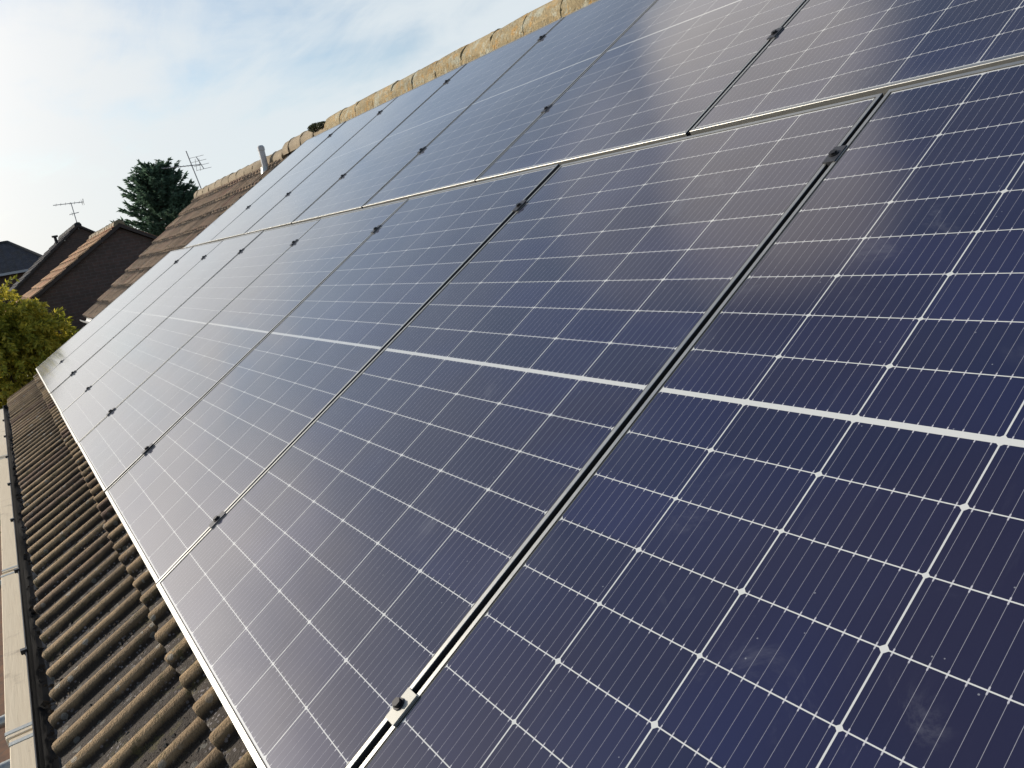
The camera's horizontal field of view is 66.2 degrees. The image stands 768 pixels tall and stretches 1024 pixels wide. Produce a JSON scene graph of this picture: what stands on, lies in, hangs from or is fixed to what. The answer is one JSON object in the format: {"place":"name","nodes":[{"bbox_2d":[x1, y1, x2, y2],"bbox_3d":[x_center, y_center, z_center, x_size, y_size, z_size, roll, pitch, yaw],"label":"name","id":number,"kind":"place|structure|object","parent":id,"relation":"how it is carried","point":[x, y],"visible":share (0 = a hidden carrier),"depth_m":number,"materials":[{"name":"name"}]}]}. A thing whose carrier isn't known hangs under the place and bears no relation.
{"place":"outdoors","nodes":[
{"label":"outdoors","id":0,"kind":"place"},
{"bbox_2d":[0,526,9,762],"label":"patio","id":1,"kind":"structure","parent":0,"point":[4,752],"depth_m":7.46,"materials":[{"name":"orange brick"}]},
{"bbox_2d":[0,241,41,292],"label":"hipped roof house","id":2,"kind":"structure","parent":0,"point":[18,260],"depth_m":39.58,"materials":[{"name":"tile"}]},
{"bbox_2d":[0,0,551,254],"label":"sky","id":3,"kind":"structure","parent":0,"point":[90,89],"materials":[{"name":"blue"}]},
{"label":"ground","id":4,"kind":"structure","parent":0,"visible":0},
{"bbox_2d":[0,274,79,408],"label":"leafy tree","id":5,"kind":"object","parent":4,"relation":"on","point":[31,339],"visible":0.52,"depth_m":16.02,"materials":[{"name":"green plant"}]},
{"bbox_2d":[2,222,102,303],"bbox_3d":[-18.791,-3.979,34.683,8.475,5.655,9.024,-18,15,-31],"label":"bungalow","id":6,"kind":"object","parent":4,"relation":"on","point":[72,239],"visible":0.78,"depth_m":30.22,"materials":[{"name":"brick"}]},
{"bbox_2d":[51,235,57,244],"bbox_3d":[-17.705,-5.550,30.518,0.220,0.430,0.220,-18,15,-31],"label":"flue pipe","id":7,"kind":"object","parent":6,"relation":"attached to","point":[55,238],"visible":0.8,"depth_m":30.46,"materials":[{"name":"black metal"}]},
{"bbox_2d":[53,199,83,229],"bbox_3d":[-16.955,-6.492,30.300,1.077,1.130,0.504,-18,15,-31],"label":"television aerial","id":8,"kind":"object","parent":6,"relation":"attached to","point":[72,208],"visible":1,"depth_m":30.30,"materials":[{"name":"metal"}]},
{"bbox_2d":[15,220,157,381],"bbox_3d":[-10.558,-1.894,21.581,6.875,4.776,5.824,-18,15,-31],"label":"neighbouring bungalow","id":9,"kind":"object","parent":4,"relation":"on","point":[78,282],"visible":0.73,"depth_m":18.62,"materials":[{"name":"brown brick"}]},
{"bbox_2d":[109,157,198,235],"bbox_3d":[-12.198,-4.562,28.691,3.733,7.203,3.698,-18,15,-31],"label":"conifer tree","id":10,"kind":"object","parent":4,"relation":"on","point":[163,197],"visible":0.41,"depth_m":27.56,"materials":[{"name":"green plant"}]},
{"bbox_2d":[80,149,288,323],"bbox_3d":[-3.845,-0.971,12.582,4.875,4.773,5.214,-18,15,-31],"label":"adjoining bungalow","id":11,"kind":"object","parent":4,"relation":"on","point":[208,205],"visible":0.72,"depth_m":11.94,"materials":[{"name":"brown tile"}]},
{"bbox_2d":[162,151,209,188],"bbox_3d":[-5.755,-3.655,14.008,0.819,0.952,0.300,-16,14,-23],"label":"television aerial","id":12,"kind":"object","parent":11,"relation":"attached to","point":[192,166],"visible":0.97,"depth_m":13.99,"materials":[{"name":"metal"}]},
{"bbox_2d":[257,145,267,173],"bbox_3d":[-3.237,-2.884,10.282,0.200,0.460,0.197,-18,15,-31],"label":"vent pipe","id":13,"kind":"object","parent":11,"relation":"on","point":[262,155],"visible":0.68,"depth_m":10.24,"materials":[{"name":"grey plastic"}]},
{"bbox_2d":[2,0,596,767],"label":"bungalow","id":14,"kind":"object","parent":4,"relation":"on","point":[64,492],"visible":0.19,"depth_m":2.56,"materials":[{"name":"tile"}]},
{"bbox_2d":[6,410,238,767],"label":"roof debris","id":15,"kind":"object","parent":14,"relation":"on","point":[45,704],"visible":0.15,"depth_m":2.47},
{"bbox_2d":[59,359,417,725],"bbox_3d":[-2.019,0.214,3.995,0.140,0.146,9.171,-49,29,-19],"label":"mounting rail","id":16,"kind":"object","parent":14,"relation":"attached to","point":[402,704],"visible":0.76,"depth_m":1.16,"materials":[{"name":"metal"}]},
{"bbox_2d":[36,247,192,378],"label":"solar panel","id":17,"kind":"object","parent":16,"relation":"attached to","point":[108,313],"visible":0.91,"depth_m":7.50,"materials":[{"name":"glass"}]},
{"bbox_2d":[41,240,222,393],"bbox_3d":[-3.190,-0.594,6.590,1.746,0.038,1.127,-49,29,-19],"label":"solar panel","id":18,"kind":"object","parent":16,"relation":"attached to","point":[103,335],"visible":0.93,"depth_m":6.53,"materials":[{"name":"glass"}]},
{"bbox_2d":[50,230,263,412],"bbox_3d":[-2.563,-0.483,5.643,1.746,0.038,1.127,-49,28,-19],"label":"solar panel","id":19,"kind":"object","parent":16,"relation":"attached to","point":[99,364],"visible":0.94,"depth_m":5.58,"materials":[{"name":"glass"}]},
{"bbox_2d":[61,219,319,442],"bbox_3d":[-1.938,-0.369,4.695,1.746,0.036,1.127,-49,29,-19],"label":"solar panel","id":20,"kind":"object","parent":16,"relation":"attached to","point":[83,415],"visible":0.92,"depth_m":4.62,"materials":[{"name":"glass"}]},
{"bbox_2d":[77,199,407,491],"bbox_3d":[-1.311,-0.259,3.748,1.746,0.036,1.127,-49,29,-19],"label":"solar panel","id":21,"kind":"object","parent":16,"relation":"attached to","point":[171,391],"visible":0.92,"depth_m":3.64,"materials":[{"name":"glass"}]},
{"bbox_2d":[105,164,559,583],"bbox_3d":[-0.684,-0.148,2.800,1.746,0.037,1.127,-49,29,-19],"label":"solar panel","id":22,"kind":"object","parent":16,"relation":"attached to","point":[225,443],"visible":0.93,"depth_m":2.66,"materials":[{"name":"glass"}]},
{"bbox_2d":[156,93,883,767],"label":"solar panel","id":23,"kind":"object","parent":16,"relation":"attached to","point":[330,583],"visible":0.95,"depth_m":1.65,"materials":[{"name":"glass"}]},
{"bbox_2d":[359,60,1023,767],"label":"solar panel","id":24,"kind":"object","parent":16,"relation":"attached to","point":[785,528],"visible":1,"depth_m":1.03,"materials":[{"name":"glass"}]},
{"bbox_2d":[307,121,325,131],"bbox_3d":[-2.130,-2.862,8.731,0.226,0.123,0.459,-18,15,-31],"label":"moss clump","id":25,"kind":"object","parent":14,"relation":"on","point":[317,126],"visible":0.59,"depth_m":8.69,"materials":[{"name":"green plant"}]},
{"bbox_2d":[328,34,544,136],"bbox_3d":[-0.121,-1.981,5.006,0.140,0.144,8.029,-49,29,-19],"label":"mounting rail","id":26,"kind":"object","parent":14,"relation":"attached to","point":[542,36],"visible":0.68,"depth_m":5.47,"materials":[{"name":"metal"}]},
{"bbox_2d":[174,145,846,262],"bbox_3d":[-1.206,-0.722,4.422,0.140,0.144,9.171,-49,29,-19],"label":"mounting rail","id":27,"kind":"object","parent":14,"relation":"attached to","point":[834,154],"visible":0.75,"depth_m":1.58,"materials":[{"name":"metal"}]},
{"bbox_2d":[246,27,783,208],"bbox_3d":[-0.773,-1.230,4.663,0.140,0.144,8.029,-49,29,-19],"label":"mounting rail","id":28,"kind":"object","parent":14,"relation":"attached to","point":[775,32],"visible":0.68,"depth_m":2.30,"materials":[{"name":"metal"}]},
{"bbox_2d":[184,121,345,247],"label":"solar panel","id":29,"kind":"object","parent":28,"relation":"attached to","point":[236,209],"visible":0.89,"depth_m":7.60,"materials":[{"name":"glass"}]},
{"bbox_2d":[209,96,397,242],"bbox_3d":[-1.788,-1.803,6.702,1.746,0.038,1.127,-49,29,-19],"label":"solar panel","id":30,"kind":"object","parent":28,"relation":"attached to","point":[251,215],"visible":0.88,"depth_m":6.64,"materials":[{"name":"glass"}]},
{"bbox_2d":[244,63,466,234],"bbox_3d":[-1.163,-1.690,5.754,1.746,0.037,1.127,-49,29,-19],"label":"solar panel","id":31,"kind":"object","parent":28,"relation":"attached to","point":[316,184],"visible":0.88,"depth_m":5.68,"materials":[{"name":"glass"}]},
{"bbox_2d":[292,17,563,223],"bbox_3d":[-0.536,-1.578,4.807,1.746,0.037,1.127,-49,29,-19],"label":"solar panel","id":32,"kind":"object","parent":28,"relation":"attached to","point":[361,183],"visible":0.9,"depth_m":4.72,"materials":[{"name":"glass"}]},
{"bbox_2d":[363,0,655,207],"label":"solar panel","id":33,"kind":"object","parent":28,"relation":"attached to","point":[480,135],"visible":0.88,"depth_m":3.75,"materials":[{"name":"glass"}]},
{"bbox_2d":[475,0,806,181],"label":"solar panel","id":34,"kind":"object","parent":28,"relation":"attached to","point":[657,71],"visible":0.89,"depth_m":2.70,"materials":[{"name":"glass"}]},
{"bbox_2d":[689,0,1023,134],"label":"solar panel","id":35,"kind":"object","parent":28,"relation":"attached to","point":[812,54],"visible":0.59,"depth_m":1.86,"materials":[{"name":"glass"}]},
{"bbox_3d":[-3.045,1.062,5.455,0.048,0.048,14.200,-18,15,-31],"label":"scaffold ledger","id":36,"kind":"object","parent":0,"visible":0},
{"bbox_2d":[0,714,4,728],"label":"scaffold tube","id":37,"kind":"object","parent":36,"relation":"on","point":[2,721],"visible":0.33,"depth_m":3.18,"materials":[{"name":"metal"}]},
{"bbox_2d":[1,571,32,746],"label":"scaffold board","id":38,"kind":"object","parent":37,"relation":"on","point":[18,720],"visible":0.52,"depth_m":3.52,"materials":[{"name":"wood"}]},
{"bbox_2d":[0,759,9,767],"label":"scaffold tube","id":39,"kind":"object","parent":36,"relation":"on","point":[5,764],"visible":0.17,"depth_m":2.87,"materials":[{"name":"metal"}]},
{"bbox_2d":[9,730,35,767],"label":"scaffold board","id":40,"kind":"object","parent":39,"relation":"on","point":[22,752],"visible":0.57,"depth_m":2.85,"materials":[{"name":"wood"}]},
{"bbox_3d":[-5.170,0.822,7.875,0.822,0.048,0.048,-18,15,-31],"label":"scaffold tube","id":41,"kind":"object","parent":36,"relation":"on","visible":0},
{"bbox_2d":[0,409,6,457],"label":"scaffold board","id":42,"kind":"object","parent":41,"relation":"on","point":[3,450],"depth_m":8.88,"materials":[{"name":"wood"}]},
{"bbox_2d":[0,457,17,573],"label":"scaffold board","id":43,"kind":"object","parent":41,"relation":"on","point":[9,555],"visible":0.26,"depth_m":5.63,"materials":[{"name":"wood"}]}
]}

